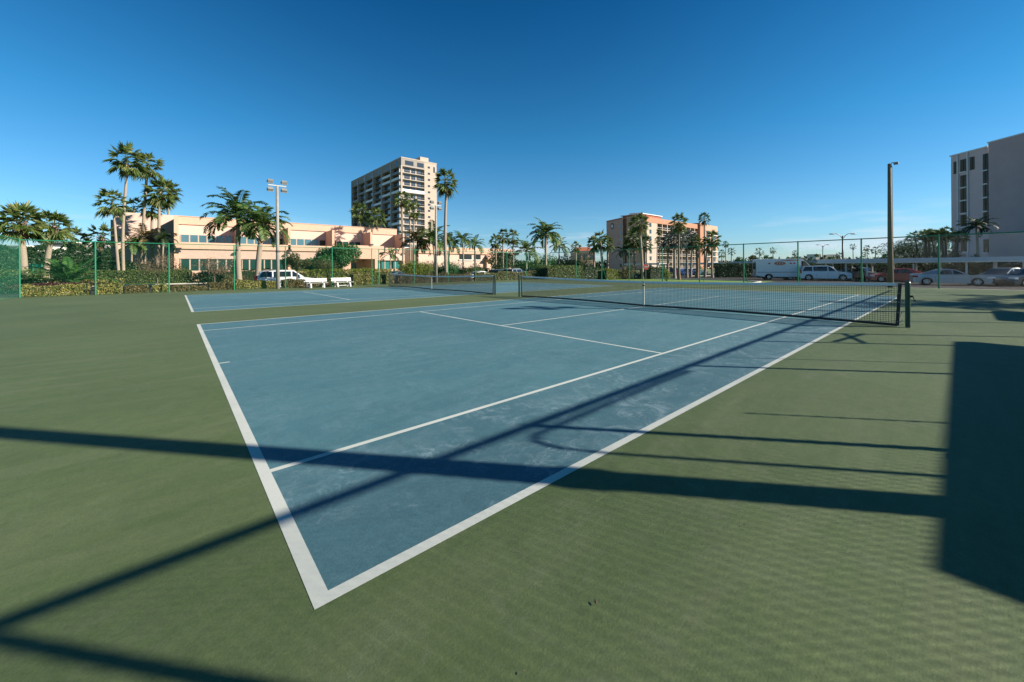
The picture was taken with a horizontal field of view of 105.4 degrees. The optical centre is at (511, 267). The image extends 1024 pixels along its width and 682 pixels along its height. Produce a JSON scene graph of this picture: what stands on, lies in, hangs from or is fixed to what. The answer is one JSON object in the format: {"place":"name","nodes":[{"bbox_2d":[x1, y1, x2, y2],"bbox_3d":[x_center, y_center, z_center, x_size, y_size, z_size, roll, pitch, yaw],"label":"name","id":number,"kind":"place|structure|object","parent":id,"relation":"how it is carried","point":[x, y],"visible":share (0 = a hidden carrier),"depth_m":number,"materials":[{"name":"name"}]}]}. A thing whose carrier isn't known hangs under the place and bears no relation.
{"place":"outdoors","nodes":[
{"label":"outdoors","id":0,"kind":"place"},
{"bbox_2d":[0,283,395,296],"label":"road","id":1,"kind":"structure","parent":0,"point":[91,290],"depth_m":33.46,"materials":[{"name":"asphalt"}]},
{"bbox_2d":[0,274,46,292],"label":"shrub","id":2,"kind":"object","parent":1,"relation":"on","point":[22,278],"visible":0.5,"depth_m":31.29,"materials":[{"name":"green plant"}]},
{"bbox_2d":[0,266,53,280],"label":"shrub","id":3,"kind":"object","parent":1,"relation":"on","point":[28,274],"visible":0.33,"depth_m":38.28,"materials":[{"name":"green plant"}]},
{"bbox_2d":[4,256,120,285],"bbox_3d":[-38.226,0.679,33.526,6.610,3.429,5.697,0,0,-41],"label":"ground palm","id":4,"kind":"object","parent":1,"relation":"on","point":[66,275],"visible":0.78,"depth_m":33.27,"materials":[{"name":"green plant"}]},
{"bbox_2d":[16,277,125,288],"bbox_3d":[-38.502,1.446,34.080,7.329,1.300,2.580,0,0,-41],"label":"shrub","id":5,"kind":"object","parent":1,"relation":"on","point":[86,280],"visible":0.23,"depth_m":34.52,"materials":[{"name":"green plant"}]},
{"bbox_2d":[134,250,176,284],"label":"tree","id":6,"kind":"object","parent":1,"relation":"on","point":[160,265],"visible":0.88,"depth_m":36.91,"materials":[{"name":"green plant"}]},
{"bbox_2d":[180,267,230,285],"bbox_3d":[-34.456,1.095,43.930,4.749,2.226,2.870,0,0,-41],"label":"shrub","id":7,"kind":"object","parent":1,"relation":"on","point":[201,277],"visible":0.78,"depth_m":43.33,"materials":[{"name":"green plant"}]},
{"bbox_2d":[192,257,232,281],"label":"tree","id":8,"kind":"object","parent":1,"relation":"on","point":[217,271],"visible":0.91,"depth_m":34.94,"materials":[{"name":"green plant"}]},
{"bbox_2d":[199,186,274,281],"bbox_3d":[-30.785,-3.202,43.964,7.060,11.128,7.153,0,0,-41],"label":"feather palm","id":9,"kind":"object","parent":1,"relation":"on","point":[235,205],"visible":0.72,"depth_m":43.29,"materials":[{"name":"green plant"}]},
{"bbox_2d":[227,198,292,273],"bbox_3d":[-25.794,-2.291,40.097,5.760,9.239,5.794,0,0,21],"label":"feather palm","id":10,"kind":"object","parent":1,"relation":"on","point":[262,218],"visible":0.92,"depth_m":39.77,"materials":[{"name":"green plant"}]},
{"bbox_2d":[254,270,308,286],"bbox_3d":[-19.876,1.101,34.498,4.923,1.776,2.270,0,0,-35],"label":"sport utility car","id":11,"kind":"object","parent":1,"relation":"on","point":[269,275],"visible":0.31,"depth_m":33.37,"materials":[{"name":"white paint"}]},
{"bbox_2d":[303,242,361,269],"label":"tree","id":12,"kind":"object","parent":1,"relation":"on","point":[349,255],"visible":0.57,"depth_m":52.94,"materials":[{"name":"green plant"}]},
{"bbox_2d":[294,268,391,285],"bbox_3d":[-17.022,1.041,39.932,9.425,2.058,1.828,0,0,-41],"label":"hedge","id":13,"kind":"object","parent":1,"relation":"on","point":[311,274],"visible":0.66,"depth_m":38.85,"materials":[{"name":"green plant"}]},
{"bbox_2d":[394,260,433,274],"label":"shrub","id":14,"kind":"object","parent":1,"relation":"on","point":[414,268],"visible":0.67,"depth_m":55.82,"materials":[{"name":"green plant"}]},
{"bbox_2d":[397,227,431,262],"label":"feather palm","id":15,"kind":"object","parent":1,"relation":"on","point":[417,240],"visible":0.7,"depth_m":65.48,"materials":[{"name":"green plant"}]},
{"bbox_2d":[410,220,452,265],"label":"feather palm","id":16,"kind":"object","parent":1,"relation":"on","point":[431,236],"visible":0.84,"depth_m":63.51,"materials":[{"name":"green plant"}]},
{"bbox_2d":[452,230,475,266],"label":"feather palm","id":17,"kind":"object","parent":1,"relation":"on","point":[464,240],"visible":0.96,"depth_m":65.83,"materials":[{"name":"green plant"}]},
{"bbox_2d":[508,240,543,268],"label":"feather palm","id":18,"kind":"object","parent":1,"relation":"on","point":[526,245],"visible":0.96,"depth_m":73.66,"materials":[{"name":"green plant"}]},
{"bbox_2d":[527,217,561,266],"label":"feather palm","id":19,"kind":"object","parent":1,"relation":"on","point":[543,230],"visible":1,"depth_m":61.49,"materials":[{"name":"green plant"}]},
{"bbox_2d":[1,281,464,297],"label":"planting bed","id":20,"kind":"object","parent":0,"point":[181,291],"visible":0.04,"depth_m":24.09,"materials":[{"name":"soil"}]},
{"bbox_2d":[21,283,90,296],"bbox_3d":[-25.078,1.268,21.502,2.495,0.811,1.151,0,0,-41],"label":"hedge","id":21,"kind":"object","parent":20,"relation":"on","point":[48,291],"visible":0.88,"depth_m":21.16,"materials":[{"name":"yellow plant"}]},
{"bbox_2d":[96,283,123,294],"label":"hedge","id":22,"kind":"object","parent":20,"relation":"on","point":[109,287],"visible":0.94,"depth_m":22.53,"materials":[{"name":"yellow plant"}]},
{"bbox_2d":[124,284,148,293],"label":"hedge","id":23,"kind":"object","parent":20,"relation":"on","point":[136,288],"visible":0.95,"depth_m":23.25,"materials":[{"name":"green plant"}]},
{"bbox_2d":[170,284,206,291],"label":"hedge","id":24,"kind":"object","parent":20,"relation":"on","point":[184,287],"visible":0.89,"depth_m":24.75,"materials":[{"name":"green plant"}]},
{"bbox_2d":[208,282,235,290],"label":"hedge","id":25,"kind":"object","parent":20,"relation":"on","point":[222,287],"visible":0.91,"depth_m":25.93,"materials":[{"name":"green plant"}]},
{"bbox_2d":[235,279,275,289],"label":"hedge","id":26,"kind":"object","parent":20,"relation":"on","point":[271,284],"visible":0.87,"depth_m":27.12,"materials":[{"name":"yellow plant"}]},
{"bbox_2d":[280,278,304,287],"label":"hedge","id":27,"kind":"object","parent":20,"relation":"on","point":[299,284],"visible":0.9,"depth_m":28.74,"materials":[{"name":"green plant"}]},
{"bbox_2d":[281,252,312,278],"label":"tree","id":28,"kind":"object","parent":20,"relation":"on","point":[290,261],"visible":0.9,"depth_m":31.56,"materials":[{"name":"green plant"}]},
{"bbox_2d":[349,272,373,285],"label":"hedge","id":29,"kind":"object","parent":20,"relation":"on","point":[363,280],"visible":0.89,"depth_m":31.98,"materials":[{"name":"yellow plant"}]},
{"bbox_2d":[394,272,472,283],"bbox_3d":[-7.260,0.998,36.963,8.134,1.113,1.149,0,0,-41],"label":"hedge","id":30,"kind":"object","parent":20,"relation":"on","point":[433,274],"visible":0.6,"depth_m":36.73,"materials":[{"name":"green plant"}]},
{"bbox_2d":[471,270,539,280],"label":"hedge","id":31,"kind":"object","parent":20,"relation":"on","point":[500,276],"visible":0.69,"depth_m":42.26,"materials":[{"name":"green plant"}]},
{"bbox_2d":[0,268,775,298],"bbox_3d":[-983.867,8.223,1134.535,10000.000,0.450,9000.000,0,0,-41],"label":"ground","id":32,"kind":"structure","parent":0,"point":[709,271],"depth_m":107.81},
{"bbox_2d":[350,201,369,226],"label":"tall fan palm","id":33,"kind":"object","parent":32,"relation":"on","point":[360,218],"visible":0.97,"depth_m":117.19,"materials":[{"name":"green plant"}]},
{"bbox_2d":[366,207,386,227],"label":"tall fan palm","id":34,"kind":"object","parent":32,"relation":"on","point":[375,221],"visible":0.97,"depth_m":117.25,"materials":[{"name":"green plant"}]},
{"bbox_2d":[351,157,436,247],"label":"apartment tower","id":35,"kind":"structure","parent":32,"relation":"on","point":[380,187],"depth_m":199.30,"materials":[{"name":"beige paint"}]},
{"bbox_2d":[432,167,457,272],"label":"tall fan palm","id":36,"kind":"object","parent":32,"relation":"on","point":[446,190],"visible":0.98,"depth_m":57.81,"materials":[{"name":"green plant"}]},
{"bbox_2d":[509,255,563,269],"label":"shrub","id":37,"kind":"object","parent":32,"relation":"on","point":[531,264],"visible":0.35,"depth_m":78.88,"materials":[{"name":"green plant"}]},
{"bbox_2d":[553,254,592,266],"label":"shrub","id":38,"kind":"object","parent":32,"relation":"on","point":[567,261],"visible":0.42,"depth_m":68.09,"materials":[{"name":"green plant"}]},
{"bbox_2d":[606,213,717,269],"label":"terracotta building","id":39,"kind":"structure","parent":32,"relation":"on","point":[617,229],"depth_m":196.66,"materials":[{"name":"pink paint"}]},
{"bbox_2d":[514,255,940,268],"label":"distant tree belt","id":40,"kind":"object","parent":32,"relation":"on","point":[598,264],"visible":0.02,"depth_m":228.13,"materials":[{"name":"green plant"}]},
{"bbox_2d":[0,279,1023,681],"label":"court surface","id":41,"kind":"object","parent":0,"point":[844,503],"depth_m":2.04,"materials":[{"name":"green paint"}]},
{"bbox_2d":[0,235,19,299],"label":"chain link fence","id":42,"kind":"object","parent":41,"relation":"on","point":[8,280],"visible":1,"depth_m":18.84,"materials":[{"name":"green metal"}]},
{"bbox_2d":[267,179,286,288],"bbox_3d":[-16.404,-2.104,27.276,1.240,8.039,0.345,0,0,-41],"label":"floodlight pole","id":43,"kind":"object","parent":41,"relation":"on","point":[282,190],"visible":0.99,"depth_m":27.20,"materials":[{"name":"metal"}]},
{"bbox_2d":[18,239,549,297],"bbox_3d":[-10.443,0.011,32.967,39.494,3.130,0.073,0,0,-41],"label":"chain link fence","id":44,"kind":"object","parent":41,"relation":"on","point":[168,266],"visible":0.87,"depth_m":25.35,"materials":[{"name":"green metal"}]},
{"bbox_2d":[186,282,607,311],"bbox_3d":[-5.074,1.433,24.647,23.730,0.001,10.930,0,0,-41],"label":"court play area","id":45,"kind":"object","parent":41,"relation":"on","point":[206,302],"visible":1,"depth_m":20.13,"materials":[{"name":"blue paint"}]},
{"bbox_2d":[185,282,609,311],"bbox_3d":[-5.074,1.432,24.647,23.770,0.001,10.970,0,0,-41],"label":"court line","id":46,"kind":"object","parent":45,"relation":"on","point":[190,306],"visible":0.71,"depth_m":18.02,"materials":[{"name":"white paint"}]},
{"bbox_2d":[429,200,441,282],"bbox_3d":[-7.084,-2.166,36.357,1.240,8.039,0.345,0,0,-41],"label":"floodlight pole","id":47,"kind":"object","parent":41,"relation":"on","point":[439,209],"visible":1,"depth_m":36.27,"materials":[{"name":"metal"}]},
{"bbox_2d":[388,273,495,294],"bbox_3d":[-5.050,0.941,24.616,0.098,1.038,13.068,0,0,-41],"label":"tennis net","id":48,"kind":"object","parent":41,"relation":"on","point":[420,278],"visible":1,"depth_m":23.39,"materials":[{"name":"fabric"}]},
{"bbox_2d":[200,288,896,589],"bbox_3d":[4.573,1.368,13.529,23.730,0.001,10.930,0,0,-41],"label":"court play area","id":49,"kind":"object","parent":41,"relation":"on","point":[301,388],"visible":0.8,"depth_m":4.51,"materials":[{"name":"blue paint"}]},
{"bbox_2d":[197,288,896,609],"bbox_3d":[4.573,1.367,13.529,23.770,0.001,10.970,0,0,-41],"label":"court line","id":50,"kind":"object","parent":49,"relation":"on","point":[320,594],"visible":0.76,"depth_m":2.56,"materials":[{"name":"white paint"}]},
{"bbox_2d":[518,275,915,327],"bbox_3d":[4.597,0.876,13.498,0.098,1.038,13.068,0,0,-41],"label":"tennis net","id":51,"kind":"object","parent":41,"relation":"on","point":[908,296],"visible":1,"depth_m":10.85,"materials":[{"name":"fabric"}]},
{"bbox_2d":[550,231,1023,289],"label":"chain link fence","id":52,"kind":"object","parent":41,"relation":"on","point":[861,242],"visible":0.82,"depth_m":27.05,"materials":[{"name":"green metal"}]},
{"bbox_2d":[887,162,898,287],"bbox_3d":[23.181,-2.420,23.704,0.582,7.940,0.270,0,0,19],"label":"utility pole","id":53,"kind":"object","parent":41,"relation":"on","point":[890,267],"visible":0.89,"depth_m":23.69,"materials":[{"name":"brown wood"}]},
{"bbox_2d":[0,0,1023,266],"label":"sky","id":54,"kind":"structure","parent":0,"point":[773,120],"materials":[{"name":"blue"}]},
{"bbox_2d":[570,247,592,266],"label":"house","id":55,"kind":"structure","parent":0,"point":[585,252],"depth_m":130.00,"materials":[{"name":"paint"}]},
{"bbox_2d":[595,278,774,282],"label":"lawn","id":56,"kind":"structure","parent":0,"point":[672,280],"depth_m":48.94,"materials":[{"name":"green plant"}]},
{"bbox_2d":[532,264,583,278],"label":"hedge","id":57,"kind":"object","parent":56,"relation":"on","point":[571,270],"visible":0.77,"depth_m":46.11,"materials":[{"name":"green plant"}]},
{"bbox_2d":[581,266,596,278],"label":"hedge","id":58,"kind":"object","parent":56,"relation":"on","point":[588,275],"visible":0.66,"depth_m":50.15,"materials":[{"name":"green plant"}]},
{"bbox_2d":[591,230,609,270],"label":"fan palm","id":59,"kind":"object","parent":56,"relation":"on","point":[599,245],"visible":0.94,"depth_m":61.81,"materials":[{"name":"green plant"}]},
{"bbox_2d":[597,268,620,279],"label":"hedge","id":60,"kind":"object","parent":56,"relation":"on","point":[609,274],"visible":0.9,"depth_m":54.56,"materials":[{"name":"green plant"}]},
{"bbox_2d":[628,212,650,278],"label":"fan palm","id":61,"kind":"object","parent":56,"relation":"on","point":[638,229],"visible":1,"depth_m":55.88,"materials":[{"name":"green plant"}]},
{"bbox_2d":[668,211,688,279],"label":"fan palm","id":62,"kind":"object","parent":56,"relation":"on","point":[678,226],"visible":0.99,"depth_m":51.91,"materials":[{"name":"green plant"}]},
{"bbox_2d":[660,274,802,280],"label":"road","id":63,"kind":"structure","parent":0,"point":[738,278],"depth_m":56.17,"materials":[{"name":"grey asphalt"}]},
{"bbox_2d":[623,229,645,271],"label":"fan palm","id":64,"kind":"object","parent":63,"relation":"on","point":[633,244],"visible":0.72,"depth_m":61.78,"materials":[{"name":"green plant"}]},
{"bbox_2d":[638,267,661,278],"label":"hedge","id":65,"kind":"object","parent":63,"relation":"on","point":[649,274],"visible":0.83,"depth_m":56.31,"materials":[{"name":"green plant"}]},
{"bbox_2d":[660,227,686,278],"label":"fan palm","id":66,"kind":"object","parent":63,"relation":"on","point":[674,237],"visible":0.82,"depth_m":57.88,"materials":[{"name":"green plant"}]},
{"bbox_2d":[676,229,697,277],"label":"silver palm","id":67,"kind":"object","parent":63,"relation":"on","point":[690,235],"visible":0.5,"depth_m":61.77,"materials":[{"name":"green plant"}]},
{"bbox_2d":[689,236,703,277],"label":"fan palm","id":68,"kind":"object","parent":63,"relation":"on","point":[697,257],"visible":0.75,"depth_m":59.81,"materials":[{"name":"green plant"}]},
{"bbox_2d":[702,230,721,277],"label":"fan palm","id":69,"kind":"object","parent":63,"relation":"on","point":[711,235],"visible":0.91,"depth_m":59.87,"materials":[{"name":"green plant"}]},
{"bbox_2d":[713,263,752,276],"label":"hedge","id":70,"kind":"object","parent":63,"relation":"on","point":[726,267],"visible":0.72,"depth_m":61.28,"materials":[{"name":"green plant"}]},
{"bbox_2d":[751,259,814,279],"bbox_3d":[35.045,0.281,50.035,7.205,2.680,2.128,0,0,21],"label":"service van","id":71,"kind":"object","parent":63,"relation":"on","point":[762,267],"visible":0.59,"depth_m":49.51,"materials":[{"name":"white paint"}]},
{"bbox_2d":[765,279,1023,289],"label":"parking lot","id":72,"kind":"structure","parent":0,"point":[984,286],"depth_m":35.10,"materials":[{"name":"grey asphalt"}]},
{"bbox_2d":[799,265,851,280],"bbox_3d":[37.580,0.686,47.002,4.973,1.836,2.270,0,0,29],"label":"sport utility car","id":73,"kind":"object","parent":72,"relation":"on","point":[809,270],"visible":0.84,"depth_m":46.39,"materials":[{"name":"white paint"}]},
{"bbox_2d":[839,267,880,277],"bbox_3d":[44.296,0.784,49.502,2.170,1.550,4.620,0,0,-11],"label":"hatchback","id":74,"kind":"object","parent":72,"relation":"on","point":[856,272],"visible":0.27,"depth_m":49.04,"materials":[{"name":"grey paint"}]},
{"bbox_2d":[865,268,921,281],"bbox_3d":[41.024,0.851,41.499,4.870,1.460,2.170,0,0,27],"label":"sedan","id":75,"kind":"object","parent":72,"relation":"on","point":[901,274],"visible":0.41,"depth_m":40.89,"materials":[{"name":"red paint"}]},
{"bbox_2d":[807,261,1021,278],"bbox_3d":[53.426,0.289,42.037,2.806,2.624,42.666,0,0,-41],"label":"hedge","id":76,"kind":"object","parent":72,"relation":"on","point":[973,269],"visible":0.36,"depth_m":45.24,"materials":[{"name":"green plant"}]},
{"bbox_2d":[878,239,959,264],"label":"tree","id":77,"kind":"object","parent":72,"relation":"on","point":[898,248],"visible":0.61,"depth_m":61.41,"materials":[{"name":"green plant"}]},
{"bbox_2d":[817,256,1023,280],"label":"carport","id":78,"kind":"object","parent":72,"relation":"on","point":[966,260],"visible":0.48,"depth_m":41.72,"materials":[{"name":"metal"}]},
{"bbox_2d":[903,227,950,264],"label":"spreading tree","id":79,"kind":"object","parent":72,"relation":"on","point":[928,251],"visible":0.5,"depth_m":53.85,"materials":[{"name":"green plant"}]},
{"bbox_2d":[921,226,971,262],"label":"spreading tree","id":80,"kind":"object","parent":72,"relation":"on","point":[945,240],"visible":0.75,"depth_m":51.47,"materials":[{"name":"green plant"}]},
{"bbox_2d":[909,269,992,285],"bbox_3d":[38.745,0.876,34.601,4.770,1.440,2.120,0,0,37],"label":"sedan","id":81,"kind":"object","parent":72,"relation":"on","point":[927,277],"visible":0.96,"depth_m":34.05,"materials":[{"name":"silver metal"}]},
{"bbox_2d":[956,216,999,264],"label":"feather palm","id":82,"kind":"object","parent":72,"relation":"on","point":[976,224],"visible":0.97,"depth_m":49.96,"materials":[{"name":"green plant"}]},
{"bbox_2d":[949,132,1023,263],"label":"grey apartment block","id":83,"kind":"structure","parent":72,"relation":"on","point":[987,181],"depth_m":68.85,"materials":[{"name":"paint"}]},
{"bbox_2d":[976,268,1018,284],"bbox_3d":[42.877,0.809,34.000,4.620,1.520,2.170,0,0,-1],"label":"sedan","id":84,"kind":"object","parent":72,"relation":"on","point":[992,272],"visible":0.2,"depth_m":33.83,"materials":[{"name":"grey paint"}]},
{"bbox_2d":[992,268,1023,286],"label":"sedan","id":85,"kind":"object","parent":72,"relation":"on","point":[1013,279],"visible":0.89,"depth_m":32.03,"materials":[{"name":"grey paint"}]},
{"label":"lawn","id":86,"kind":"structure","parent":0,"visible":0},
{"bbox_2d":[0,244,112,279],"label":"hedge","id":87,"kind":"object","parent":86,"relation":"on","point":[61,255],"visible":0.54,"depth_m":52.28,"materials":[{"name":"green plant"}]},
{"bbox_2d":[59,226,90,254],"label":"fan palm","id":88,"kind":"object","parent":86,"relation":"on","point":[77,233],"visible":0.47,"depth_m":59.89,"materials":[{"name":"green plant"}]},
{"bbox_2d":[81,222,119,253],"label":"fan palm","id":89,"kind":"object","parent":86,"relation":"on","point":[102,238],"visible":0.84,"depth_m":57.75,"materials":[{"name":"green plant"}]},
{"bbox_2d":[91,187,132,272],"bbox_3d":[-55.418,-4.255,54.007,4.090,13.565,4.179,0,0,-21],"label":"tall fan palm","id":90,"kind":"object","parent":86,"relation":"on","point":[114,209],"visible":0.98,"depth_m":53.75,"materials":[{"name":"green plant"}]},
{"bbox_2d":[103,141,151,272],"bbox_3d":[-55.301,-7.768,56.263,4.761,20.589,4.982,0,0,-14],"label":"tall fan palm","id":91,"kind":"object","parent":86,"relation":"on","point":[126,171],"visible":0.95,"depth_m":55.84,"materials":[{"name":"green plant"}]},
{"bbox_2d":[112,235,147,262],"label":"feather palm","id":92,"kind":"object","parent":86,"relation":"on","point":[134,245],"visible":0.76,"depth_m":57.80,"materials":[{"name":"green plant"}]},
{"bbox_2d":[125,223,164,261],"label":"feather palm","id":93,"kind":"object","parent":86,"relation":"on","point":[142,239],"visible":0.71,"depth_m":59.52,"materials":[{"name":"green plant"}]},
{"bbox_2d":[131,150,164,262],"bbox_3d":[-56.139,-7.653,59.957,4.544,20.369,4.260,0,0,-41],"label":"tall fan palm","id":94,"kind":"object","parent":86,"relation":"on","point":[151,173],"visible":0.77,"depth_m":59.86,"materials":[{"name":"green plant"}]},
{"bbox_2d":[110,261,187,272],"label":"shrub","id":95,"kind":"object","parent":86,"relation":"on","point":[127,267],"visible":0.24,"depth_m":57.80,"materials":[{"name":"green plant"}]},
{"bbox_2d":[137,200,165,265],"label":"tall fan palm","id":96,"kind":"object","parent":86,"relation":"on","point":[152,215],"visible":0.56,"depth_m":61.80,"materials":[{"name":"green plant"}]},
{"bbox_2d":[139,174,181,263],"bbox_3d":[-54.764,-6.051,60.879,5.400,17.148,5.210,0,0,-41],"label":"tall fan palm","id":97,"kind":"object","parent":86,"relation":"on","point":[160,202],"visible":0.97,"depth_m":60.87,"materials":[{"name":"green plant"}]},
{"bbox_2d":[146,228,177,266],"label":"feather palm","id":98,"kind":"object","parent":86,"relation":"on","point":[162,234],"visible":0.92,"depth_m":59.78,"materials":[{"name":"green plant"}]},
{"bbox_2d":[111,212,404,280],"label":"clubhouse","id":99,"kind":"structure","parent":86,"relation":"on","point":[190,230],"depth_m":69.06,"materials":[{"name":"beige paint"}]},
{"bbox_2d":[404,202,420,263],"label":"tall fan palm","id":100,"kind":"object","parent":86,"relation":"on","point":[414,215],"visible":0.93,"depth_m":81.77,"materials":[{"name":"green plant"}]},
{"bbox_2d":[398,247,511,270],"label":"clubhouse annex","id":101,"kind":"object","parent":86,"relation":"on","point":[440,259],"visible":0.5,"depth_m":107.98,"materials":[{"name":"pink paint"}]},
{"bbox_2d":[486,245,515,268],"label":"shrub","id":102,"kind":"object","parent":86,"relation":"on","point":[506,261],"visible":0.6,"depth_m":107.20,"materials":[{"name":"green plant"}]},
{"label":"lawn","id":103,"kind":"structure","parent":0,"visible":0},
{"bbox_2d":[0,199,49,272],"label":"fan palm","id":104,"kind":"object","parent":103,"relation":"on","point":[21,229],"visible":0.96,"depth_m":40.77,"materials":[{"name":"green plant"}]},
{"bbox_2d":[27,209,75,279],"bbox_3d":[-52.939,-2.150,44.931,3.936,9.320,3.711,0,0,6],"label":"fan palm","id":105,"kind":"object","parent":103,"relation":"on","point":[53,232],"visible":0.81,"depth_m":44.82,"materials":[{"name":"green plant"}]},
{"bbox_2d":[83,269,191,284],"bbox_3d":[-49.234,1.270,51.817,10.446,2.032,2.662,0,0,-41],"label":"hedge","id":106,"kind":"object","parent":103,"relation":"on","point":[162,279],"visible":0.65,"depth_m":51.01,"materials":[{"name":"green plant"}]},
{"bbox_2d":[208,268,280,281],"bbox_3d":[-40.934,1.150,60.052,9.768,2.161,1.764,0,0,-41],"label":"hedge","id":107,"kind":"object","parent":103,"relation":"on","point":[247,273],"visible":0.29,"depth_m":59.68,"materials":[{"name":"green plant"}]},
{"label":"pavement","id":108,"kind":"structure","parent":0,"visible":0},
{"bbox_2d":[394,191,410,267],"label":"tall fan palm","id":109,"kind":"object","parent":108,"relation":"on","point":[403,203],"visible":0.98,"depth_m":77.88,"materials":[{"name":"green plant"}]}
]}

